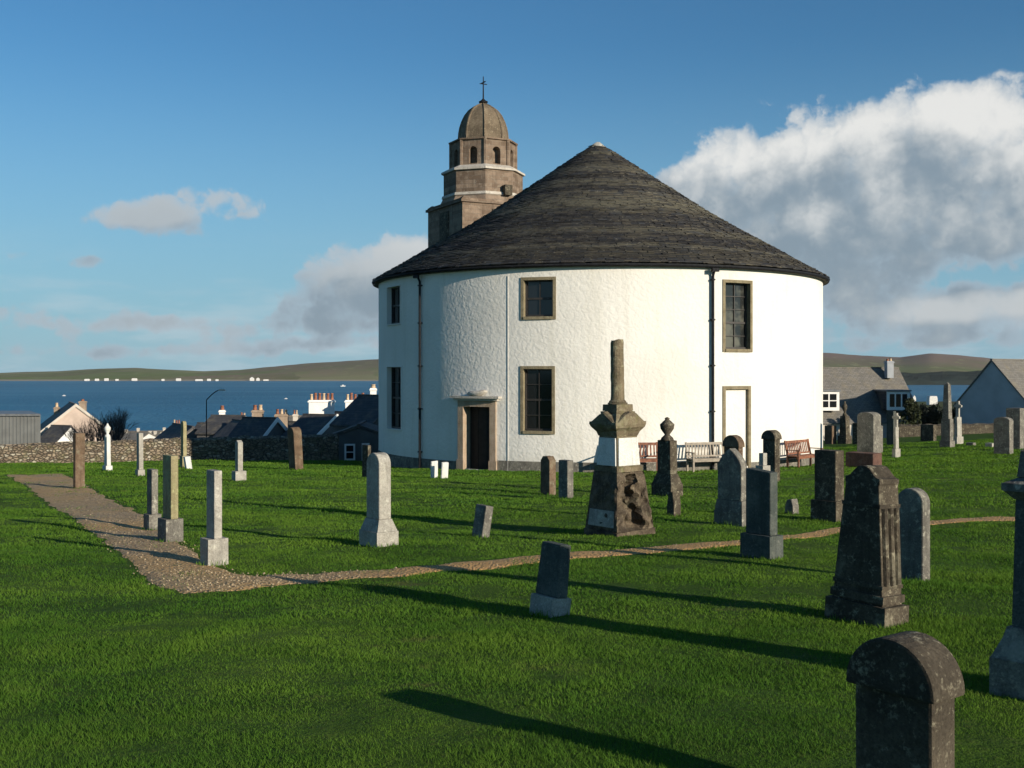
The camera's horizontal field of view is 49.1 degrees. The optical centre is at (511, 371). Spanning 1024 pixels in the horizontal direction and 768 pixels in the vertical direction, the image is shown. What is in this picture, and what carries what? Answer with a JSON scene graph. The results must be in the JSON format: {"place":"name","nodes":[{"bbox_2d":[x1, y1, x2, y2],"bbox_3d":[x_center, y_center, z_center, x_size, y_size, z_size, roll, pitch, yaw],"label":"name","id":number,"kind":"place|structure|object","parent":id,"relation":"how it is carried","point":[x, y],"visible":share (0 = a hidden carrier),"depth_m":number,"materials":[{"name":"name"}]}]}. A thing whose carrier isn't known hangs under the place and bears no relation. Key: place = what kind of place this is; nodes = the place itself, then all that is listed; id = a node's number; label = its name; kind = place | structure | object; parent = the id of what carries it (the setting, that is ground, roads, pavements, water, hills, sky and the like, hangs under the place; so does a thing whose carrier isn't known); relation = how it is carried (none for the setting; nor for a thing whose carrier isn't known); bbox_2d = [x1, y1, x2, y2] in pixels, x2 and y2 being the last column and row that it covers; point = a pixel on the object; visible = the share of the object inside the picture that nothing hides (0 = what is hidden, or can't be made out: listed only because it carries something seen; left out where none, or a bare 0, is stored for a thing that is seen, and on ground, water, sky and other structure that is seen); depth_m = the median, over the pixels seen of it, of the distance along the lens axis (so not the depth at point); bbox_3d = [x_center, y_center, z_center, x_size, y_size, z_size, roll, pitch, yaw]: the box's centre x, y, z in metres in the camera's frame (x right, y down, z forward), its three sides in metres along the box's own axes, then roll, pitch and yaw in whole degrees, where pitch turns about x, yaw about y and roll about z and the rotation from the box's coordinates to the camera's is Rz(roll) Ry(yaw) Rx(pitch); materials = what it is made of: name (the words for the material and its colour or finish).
{"place":"outdoors","nodes":[
{"label":"outdoors","id":0,"kind":"place"},
{"bbox_2d":[0,381,968,430],"bbox_3d":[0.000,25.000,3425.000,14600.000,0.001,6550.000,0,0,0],"label":"sea","id":1,"kind":"structure","parent":0,"point":[155,405],"depth_m":1142.88,"materials":[{"name":"liquid"}]},
{"bbox_2d":[0,353,990,380],"bbox_3d":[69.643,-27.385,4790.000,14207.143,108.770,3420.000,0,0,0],"label":"hills","id":2,"kind":"structure","parent":0,"point":[361,370],"depth_m":3732.28,"materials":[{"name":"green plant"}]},
{"bbox_2d":[7,473,1014,593],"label":"path","id":3,"kind":"structure","parent":0,"point":[100,517],"depth_m":13.83,"materials":[{"name":"gravel"}]},
{"bbox_2d":[0,401,1023,767],"bbox_3d":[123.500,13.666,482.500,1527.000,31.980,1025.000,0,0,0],"label":"ground","id":4,"kind":"structure","parent":0,"point":[454,727],"depth_m":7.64,"materials":[{"name":"green plant"}]},
{"bbox_2d":[0,411,39,444],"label":"grey shed","id":5,"kind":"structure","parent":4,"relation":"on","point":[19,427],"depth_m":62.00,"materials":[{"name":"metal"}]},
{"bbox_2d":[40,425,85,442],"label":"outbuilding","id":6,"kind":"structure","parent":4,"relation":"on","point":[52,433],"depth_m":100.64,"materials":[{"name":"white paint"}]},
{"bbox_2d":[40,399,102,440],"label":"gabled house","id":7,"kind":"structure","parent":4,"relation":"on","point":[72,413],"depth_m":104.13,"materials":[{"name":"beige paint"}]},
{"bbox_2d":[73,433,84,487],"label":"gravestone","id":8,"kind":"object","parent":4,"relation":"on","point":[78,459],"visible":0.75,"depth_m":28.20,"materials":[{"name":"brown stone"}]},
{"bbox_2d":[61,411,115,440],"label":"bare tree","id":9,"kind":"object","parent":4,"relation":"on","point":[89,436],"visible":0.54,"depth_m":87.70,"materials":[{"name":"brown plant"}]},
{"bbox_2d":[103,423,111,470],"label":"gravestone","id":10,"kind":"object","parent":4,"relation":"on","point":[107,465],"visible":0.97,"depth_m":39.26,"materials":[{"name":"stone"}]},
{"bbox_2d":[86,406,139,440],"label":"bare tree","id":11,"kind":"object","parent":4,"relation":"on","point":[118,426],"visible":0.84,"depth_m":77.93,"materials":[{"name":"brown plant"}]},
{"bbox_2d":[111,429,156,440],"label":"town house","id":12,"kind":"structure","parent":4,"relation":"on","point":[133,435],"depth_m":148.99,"materials":[{"name":"grey stone"}]},
{"bbox_2d":[135,433,144,475],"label":"gravestone","id":13,"kind":"object","parent":4,"relation":"on","point":[139,470],"visible":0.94,"depth_m":35.15,"materials":[{"name":"stone"}]},
{"bbox_2d":[128,428,161,432],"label":"town house","id":14,"kind":"structure","parent":4,"relation":"on","point":[138,429],"depth_m":184.72,"materials":[{"name":"grey stone"}]},
{"bbox_2d":[144,468,160,529],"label":"gravestone","id":15,"kind":"object","parent":4,"relation":"on","point":[152,515],"visible":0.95,"depth_m":16.84,"materials":[{"name":"grey stone"}]},
{"bbox_2d":[148,431,159,435],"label":"town house","id":16,"kind":"structure","parent":4,"relation":"on","point":[155,433],"depth_m":159.76,"materials":[{"name":"white stone"}]},
{"bbox_2d":[0,433,338,462],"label":"rubble wall","id":17,"kind":"structure","parent":4,"relation":"on","point":[322,447],"depth_m":52.30,"materials":[{"name":"grey stone"}]},
{"bbox_2d":[158,454,182,541],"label":"gravestone","id":18,"kind":"object","parent":4,"relation":"on","point":[170,525],"visible":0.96,"depth_m":14.99,"materials":[{"name":"grey stone"}]},
{"bbox_2d":[154,420,196,438],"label":"town house","id":19,"kind":"structure","parent":4,"relation":"on","point":[173,430],"depth_m":85.51,"materials":[{"name":"stone"}]},
{"bbox_2d":[180,421,186,467],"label":"gravestone","id":20,"kind":"object","parent":4,"relation":"on","point":[183,439],"visible":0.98,"depth_m":42.92,"materials":[{"name":"yellow stone"}]},
{"bbox_2d":[183,456,191,468],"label":"gravestone","id":21,"kind":"object","parent":4,"relation":"on","point":[187,462],"visible":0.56,"depth_m":41.46,"materials":[{"name":"stone"}]},
{"bbox_2d":[200,469,227,565],"bbox_3d":[-3.348,1.758,12.594,0.241,1.312,0.224,0,0,-38],"label":"gravestone","id":22,"kind":"object","parent":4,"relation":"on","point":[214,546],"visible":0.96,"depth_m":12.52,"materials":[{"name":"stone"}]},
{"bbox_2d":[206,389,225,436],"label":"street lamp","id":23,"kind":"object","parent":4,"relation":"on","point":[206,406],"visible":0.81,"depth_m":67.97,"materials":[{"name":"black metal"}]},
{"bbox_2d":[195,406,244,437],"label":"town house","id":24,"kind":"structure","parent":4,"relation":"on","point":[217,423],"depth_m":83.02,"materials":[{"name":"stone"}]},
{"bbox_2d":[195,412,245,429],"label":"town house","id":25,"kind":"structure","parent":4,"relation":"on","point":[197,426],"depth_m":92.14,"materials":[{"name":"stone"}]},
{"bbox_2d":[213,405,263,436],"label":"town house","id":26,"kind":"structure","parent":4,"relation":"on","point":[228,428],"depth_m":81.33,"materials":[{"name":"stone"}]},
{"bbox_2d":[232,440,245,480],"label":"gravestone","id":27,"kind":"object","parent":4,"relation":"on","point":[238,473],"visible":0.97,"depth_m":32.12,"materials":[{"name":"stone"}]},
{"bbox_2d":[227,416,287,436],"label":"town house","id":28,"kind":"structure","parent":4,"relation":"on","point":[257,426],"depth_m":73.35,"materials":[{"name":"stone"}]},
{"bbox_2d":[274,409,288,427],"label":"town house","id":29,"kind":"structure","parent":4,"relation":"on","point":[283,418],"depth_m":80.77,"materials":[{"name":"paint"}]},
{"bbox_2d":[288,410,298,427],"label":"town house","id":30,"kind":"structure","parent":4,"relation":"on","point":[295,419],"depth_m":85.71,"materials":[{"name":"paint"}]},
{"bbox_2d":[287,427,302,469],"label":"gravestone","id":31,"kind":"object","parent":4,"relation":"on","point":[295,452],"visible":0.81,"depth_m":40.48,"materials":[{"name":"brown stone"}]},
{"bbox_2d":[288,415,301,420],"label":"town house","id":32,"kind":"structure","parent":4,"relation":"on","point":[290,417],"depth_m":103.67,"materials":[{"name":"grey stone"}]},
{"bbox_2d":[281,393,337,435],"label":"town house","id":33,"kind":"structure","parent":4,"relation":"on","point":[320,417],"depth_m":74.22,"materials":[{"name":"stone"}]},
{"bbox_2d":[344,393,363,407],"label":"town house","id":34,"kind":"structure","parent":4,"relation":"on","point":[347,401],"depth_m":77.86,"materials":[{"name":"paint"}]},
{"bbox_2d":[330,384,378,432],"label":"town house","id":35,"kind":"structure","parent":4,"relation":"on","point":[358,408],"depth_m":67.23,"materials":[{"name":"stone"}]},
{"bbox_2d":[331,420,378,460],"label":"town house","id":36,"kind":"structure","parent":4,"relation":"on","point":[353,439],"depth_m":56.99,"materials":[{"name":"paint"}]},
{"bbox_2d":[344,444,354,459],"bbox_3d":[-8.244,4.071,56.959,0.540,0.840,0.121,0,0,-3],"label":"window","id":37,"kind":"structure","parent":36,"relation":"in","point":[349,449],"depth_m":56.91,"materials":[{"name":"white paint"}]},
{"bbox_2d":[362,445,370,477],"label":"gravestone","id":38,"kind":"object","parent":4,"relation":"on","point":[366,451],"visible":0.5,"depth_m":33.83,"materials":[{"name":"stone"}]},
{"bbox_2d":[359,452,397,547],"bbox_3d":[-1.726,1.764,14.495,0.329,1.444,0.425,0,0,-40],"label":"gravestone","id":39,"kind":"object","parent":4,"relation":"on","point":[378,527],"visible":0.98,"depth_m":14.39,"materials":[{"name":"stone"}]},
{"bbox_2d":[431,461,437,477],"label":"gravestone","id":40,"kind":"object","parent":4,"relation":"on","point":[434,469],"visible":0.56,"depth_m":33.21,"materials":[{"name":"stone"}]},
{"bbox_2d":[441,462,448,478],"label":"gravestone","id":41,"kind":"object","parent":4,"relation":"on","point":[444,469],"visible":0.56,"depth_m":32.64,"materials":[{"name":"stone"}]},
{"bbox_2d":[472,504,492,537],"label":"gravestone","id":42,"kind":"object","parent":4,"relation":"on","point":[482,520],"visible":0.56,"depth_m":15.57,"materials":[{"name":"grey stone"}]},
{"bbox_2d":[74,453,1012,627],"bbox_3d":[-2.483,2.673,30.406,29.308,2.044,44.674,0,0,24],"label":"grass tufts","id":43,"kind":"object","parent":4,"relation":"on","point":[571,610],"visible":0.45,"depth_m":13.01,"materials":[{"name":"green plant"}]},
{"bbox_2d":[541,456,555,494],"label":"gravestone","id":44,"kind":"object","parent":4,"relation":"on","point":[548,473],"visible":0.7,"depth_m":26.17,"materials":[{"name":"brown stone"}]},
{"bbox_2d":[529,541,570,617],"bbox_3d":[0.325,1.820,9.231,0.210,0.822,0.272,8,-4,-40],"label":"gravestone","id":45,"kind":"object","parent":4,"relation":"on","point":[549,596],"visible":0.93,"depth_m":9.16,"materials":[{"name":"stone"}]},
{"bbox_2d":[559,459,572,498],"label":"gravestone","id":46,"kind":"object","parent":4,"relation":"on","point":[565,478],"visible":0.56,"depth_m":24.14,"materials":[{"name":"grey stone"}]},
{"bbox_2d":[372,76,829,471],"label":"round church","id":47,"kind":"structure","parent":4,"relation":"on","point":[510,308],"depth_m":40.15,"materials":[{"name":"white paint"}]},
{"bbox_2d":[386,284,400,325],"bbox_3d":[-4.515,-2.596,43.700,0.373,1.536,1.488,0,0,-27],"label":"window","id":48,"kind":"structure","parent":47,"relation":"in","point":[393,293],"depth_m":44.22,"materials":[{"name":"black glass"}]},
{"bbox_2d":[386,366,401,430],"bbox_3d":[-4.494,1.010,43.663,0.376,2.487,1.574,0,0,-27],"label":"window","id":49,"kind":"structure","parent":47,"relation":"in","point":[393,374],"depth_m":44.22,"materials":[{"name":"black glass"}]},
{"bbox_2d":[450,390,501,470],"bbox_3d":[-1.285,2.266,39.990,1.927,3.267,1.511,0,0,0],"label":"doorway","id":50,"kind":"structure","parent":47,"relation":"in","point":[477,413],"depth_m":40.26,"materials":[{"name":"stone"}]},
{"bbox_2d":[520,366,554,433],"bbox_3d":[0.923,0.975,39.108,1.254,2.367,0.365,0,0,17],"label":"window","id":51,"kind":"structure","parent":47,"relation":"in","point":[537,383],"depth_m":39.18,"materials":[{"name":"glass"}]},
{"bbox_2d":[521,277,555,319],"bbox_3d":[0.948,-2.567,39.100,1.271,1.479,0.366,0,0,17],"label":"window","id":52,"kind":"structure","parent":47,"relation":"in","point":[538,294],"depth_m":39.15,"materials":[{"name":"glass"}]},
{"bbox_2d":[722,386,750,467],"bbox_3d":[7.908,2.408,39.741,1.255,3.825,0.293,0,0,-28],"label":"blocked doorway","id":53,"kind":"structure","parent":47,"relation":"in","point":[736,400],"depth_m":39.79,"materials":[{"name":"paint"}]},
{"bbox_2d":[722,279,752,351],"bbox_3d":[7.939,-1.982,39.760,1.328,2.549,0.368,0,0,-28],"label":"window","id":54,"kind":"structure","parent":47,"relation":"in","point":[737,295],"depth_m":39.90,"materials":[{"name":"glass"}]},
{"bbox_2d":[584,339,654,536],"bbox_3d":[1.548,1.045,16.186,0.748,3.040,0.772,-1,0,-36],"label":"broken column monument","id":55,"kind":"object","parent":4,"relation":"on","point":[618,505],"visible":1,"depth_m":16.05,"materials":[{"name":"stone"}]},
{"bbox_2d":[638,442,657,470],"bbox_3d":[4.164,2.932,38.023,1.700,1.072,0.648,0,0,-3],"label":"bench","id":56,"kind":"object","parent":4,"relation":"on","point":[647,455],"visible":0.22,"depth_m":38.26,"materials":[{"name":"brown wood"}]},
{"bbox_2d":[651,417,682,496],"bbox_3d":[3.556,2.052,25.667,0.391,2.044,0.617,0,0,-38],"label":"gravestone","id":57,"kind":"object","parent":4,"relation":"on","point":[666,481],"visible":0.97,"depth_m":25.54,"materials":[{"name":"stone"}]},
{"bbox_2d":[667,491,680,515],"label":"gravestone","id":58,"kind":"object","parent":4,"relation":"on","point":[673,505],"visible":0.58,"depth_m":19.24,"materials":[{"name":"stone"}]},
{"bbox_2d":[685,442,723,471],"bbox_3d":[6.848,2.951,38.543,1.700,1.072,0.648,0,0,-19],"label":"bench","id":59,"kind":"object","parent":4,"relation":"on","point":[715,458],"visible":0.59,"depth_m":38.60,"materials":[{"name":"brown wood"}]},
{"bbox_2d":[714,448,746,526],"bbox_3d":[3.457,1.919,17.571,0.226,1.447,0.546,0,0,-41],"label":"gravestone","id":60,"kind":"object","parent":4,"relation":"on","point":[730,507],"visible":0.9,"depth_m":17.48,"materials":[{"name":"grey stone"}]},
{"bbox_2d":[722,435,744,455],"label":"gravestone","id":61,"kind":"object","parent":4,"relation":"on","point":[734,441],"visible":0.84,"depth_m":19.89,"materials":[{"name":"brown stone"}]},
{"bbox_2d":[740,467,782,559],"bbox_3d":[2.913,1.765,13.072,0.242,1.275,0.443,0,0,-38],"label":"gravestone","id":62,"kind":"object","parent":4,"relation":"on","point":[760,536],"visible":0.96,"depth_m":12.98,"materials":[{"name":"grey stone"}]},
{"bbox_2d":[756,453,769,470],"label":"gravestone","id":63,"kind":"object","parent":4,"relation":"on","point":[763,465],"visible":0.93,"depth_m":27.06,"materials":[{"name":"stone"}]},
{"bbox_2d":[761,430,781,481],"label":"gravestone","id":64,"kind":"object","parent":4,"relation":"on","point":[771,443],"visible":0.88,"depth_m":31.51,"materials":[{"name":"stone"}]},
{"bbox_2d":[785,499,798,513],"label":"gravestone","id":65,"kind":"object","parent":4,"relation":"on","point":[791,506],"visible":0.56,"depth_m":20.17,"materials":[{"name":"grey stone"}]},
{"bbox_2d":[784,439,822,467],"bbox_3d":[10.664,3.021,40.944,0.648,1.072,1.700,0,0,45],"label":"bench","id":66,"kind":"object","parent":4,"relation":"on","point":[800,455],"visible":0.91,"depth_m":40.86,"materials":[{"name":"brown wood"}]},
{"bbox_2d":[811,449,843,522],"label":"gravestone","id":67,"kind":"object","parent":4,"relation":"on","point":[826,504],"visible":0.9,"depth_m":18.47,"materials":[{"name":"stone"}]},
{"bbox_2d":[825,425,835,443],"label":"gravestone","id":68,"kind":"object","parent":4,"relation":"on","point":[830,434],"visible":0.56,"depth_m":68.56,"materials":[{"name":"brown stone"}]},
{"bbox_2d":[838,401,851,443],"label":"gravestone","id":69,"kind":"object","parent":4,"relation":"on","point":[844,437],"visible":0.97,"depth_m":68.15,"materials":[{"name":"stone"}]},
{"bbox_2d":[853,423,856,443],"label":"gravestone","id":70,"kind":"object","parent":4,"relation":"on","point":[854,433],"visible":0.28,"depth_m":66.25,"materials":[{"name":"stone"}]},
{"bbox_2d":[846,451,881,466],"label":"gravestone","id":71,"kind":"object","parent":4,"relation":"on","point":[855,459],"visible":0.56,"depth_m":39.02,"materials":[{"name":"red stone"}]},
{"bbox_2d":[824,465,908,628],"bbox_3d":[2.841,1.483,8.925,0.322,1.483,0.564,3,0,-37],"label":"gravestone","id":72,"kind":"object","parent":4,"relation":"on","point":[867,586],"visible":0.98,"depth_m":8.80,"materials":[{"name":"stone"}]},
{"bbox_2d":[857,412,880,452],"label":"gravestone","id":73,"kind":"object","parent":4,"relation":"on","point":[868,431],"visible":0.78,"depth_m":42.83,"materials":[{"name":"grey stone"}]},
{"bbox_2d":[823,358,922,440],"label":"dormer house","id":74,"kind":"structure","parent":4,"relation":"on","point":[881,391],"depth_m":92.67,"materials":[{"name":"grey stone"}]},
{"bbox_2d":[881,425,882,451],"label":"gravestone","id":75,"kind":"object","parent":4,"relation":"on","point":[881,438],"visible":0.25,"depth_m":52.24,"materials":[{"name":"grey stone"}]},
{"bbox_2d":[887,411,895,444],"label":"gravestone","id":76,"kind":"object","parent":4,"relation":"on","point":[890,429],"visible":0.53,"depth_m":62.35,"materials":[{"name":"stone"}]},
{"bbox_2d":[892,413,899,457],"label":"gravestone","id":77,"kind":"object","parent":4,"relation":"on","point":[896,449],"visible":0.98,"depth_m":45.82,"materials":[{"name":"stone"}]},
{"bbox_2d":[846,631,964,767],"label":"gravestone","id":78,"kind":"object","parent":4,"relation":"on","point":[910,687],"visible":1,"depth_m":4.26,"materials":[{"name":"stone"}]},
{"bbox_2d":[900,396,921,424],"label":"bush","id":79,"kind":"object","parent":4,"relation":"on","point":[912,408],"visible":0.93,"depth_m":85.81,"materials":[{"name":"green plant"}]},
{"bbox_2d":[898,488,929,580],"bbox_3d":[4.061,1.760,11.339,0.152,1.172,0.292,0,0,-42],"label":"gravestone","id":80,"kind":"object","parent":4,"relation":"on","point":[914,511],"visible":0.81,"depth_m":11.26,"materials":[{"name":"grey stone"}]},
{"bbox_2d":[921,424,935,440],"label":"gravestone","id":81,"kind":"object","parent":4,"relation":"on","point":[928,432],"visible":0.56,"depth_m":66.55,"materials":[{"name":"stone"}]},
{"bbox_2d":[917,402,942,423],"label":"bush","id":82,"kind":"object","parent":4,"relation":"on","point":[933,416],"visible":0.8,"depth_m":89.83,"materials":[{"name":"green plant"}]},
{"bbox_2d":[926,396,937,404],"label":"cottage","id":83,"kind":"structure","parent":4,"relation":"on","point":[932,400],"depth_m":797.00,"materials":[{"name":"white paint"}]},
{"bbox_2d":[898,423,993,436],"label":"boundary wall","id":84,"kind":"structure","parent":4,"relation":"on","point":[908,430],"depth_m":79.80,"materials":[{"name":"stone"}]},
{"bbox_2d":[940,382,954,446],"bbox_3d":[21.257,2.201,54.702,0.446,3.425,0.556,0,0,-38],"label":"obelisk","id":85,"kind":"object","parent":4,"relation":"on","point":[946,440],"visible":0.96,"depth_m":54.58,"materials":[{"name":"grey stone"}]},
{"bbox_2d":[952,407,955,423],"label":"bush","id":86,"kind":"object","parent":4,"relation":"on","point":[953,412],"visible":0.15,"depth_m":87.78,"materials":[{"name":"green plant"}]},
{"bbox_2d":[953,401,962,443],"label":"gravestone","id":87,"kind":"object","parent":4,"relation":"on","point":[957,438],"visible":0.98,"depth_m":58.94,"materials":[{"name":"stone"}]},
{"bbox_2d":[953,359,1023,423],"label":"gabled house","id":88,"kind":"structure","parent":4,"relation":"on","point":[993,391],"depth_m":83.65,"materials":[{"name":"paint"}]},
{"bbox_2d":[985,443,993,446],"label":"gravestone","id":89,"kind":"object","parent":4,"relation":"on","point":[989,444],"visible":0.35,"depth_m":52.64,"materials":[{"name":"stone"}]},
{"bbox_2d":[994,417,1012,453],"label":"gravestone","id":90,"kind":"object","parent":4,"relation":"on","point":[1003,435],"visible":0.77,"depth_m":44.39,"materials":[{"name":"grey stone"}]},
{"bbox_2d":[989,449,1023,699],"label":"pedestal monument","id":91,"kind":"object","parent":4,"relation":"on","point":[1006,667],"visible":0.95,"depth_m":6.48,"materials":[{"name":"grey stone"}]},
{"bbox_2d":[1006,408,1023,448],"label":"gravestone","id":92,"kind":"object","parent":4,"relation":"on","point":[1016,415],"visible":0.51,"depth_m":48.35,"materials":[{"name":"grey stone"}]},
{"bbox_2d":[0,0,1023,372],"label":"sky","id":93,"kind":"structure","parent":0,"point":[191,185],"materials":[{"name":"blue"}]},
{"bbox_2d":[901,370,981,384],"bbox_3d":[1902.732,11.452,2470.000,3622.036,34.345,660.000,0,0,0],"label":"wooded headland","id":94,"kind":"structure","parent":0,"point":[950,378],"depth_m":2212.29,"materials":[{"name":"green plant"}]}
]}

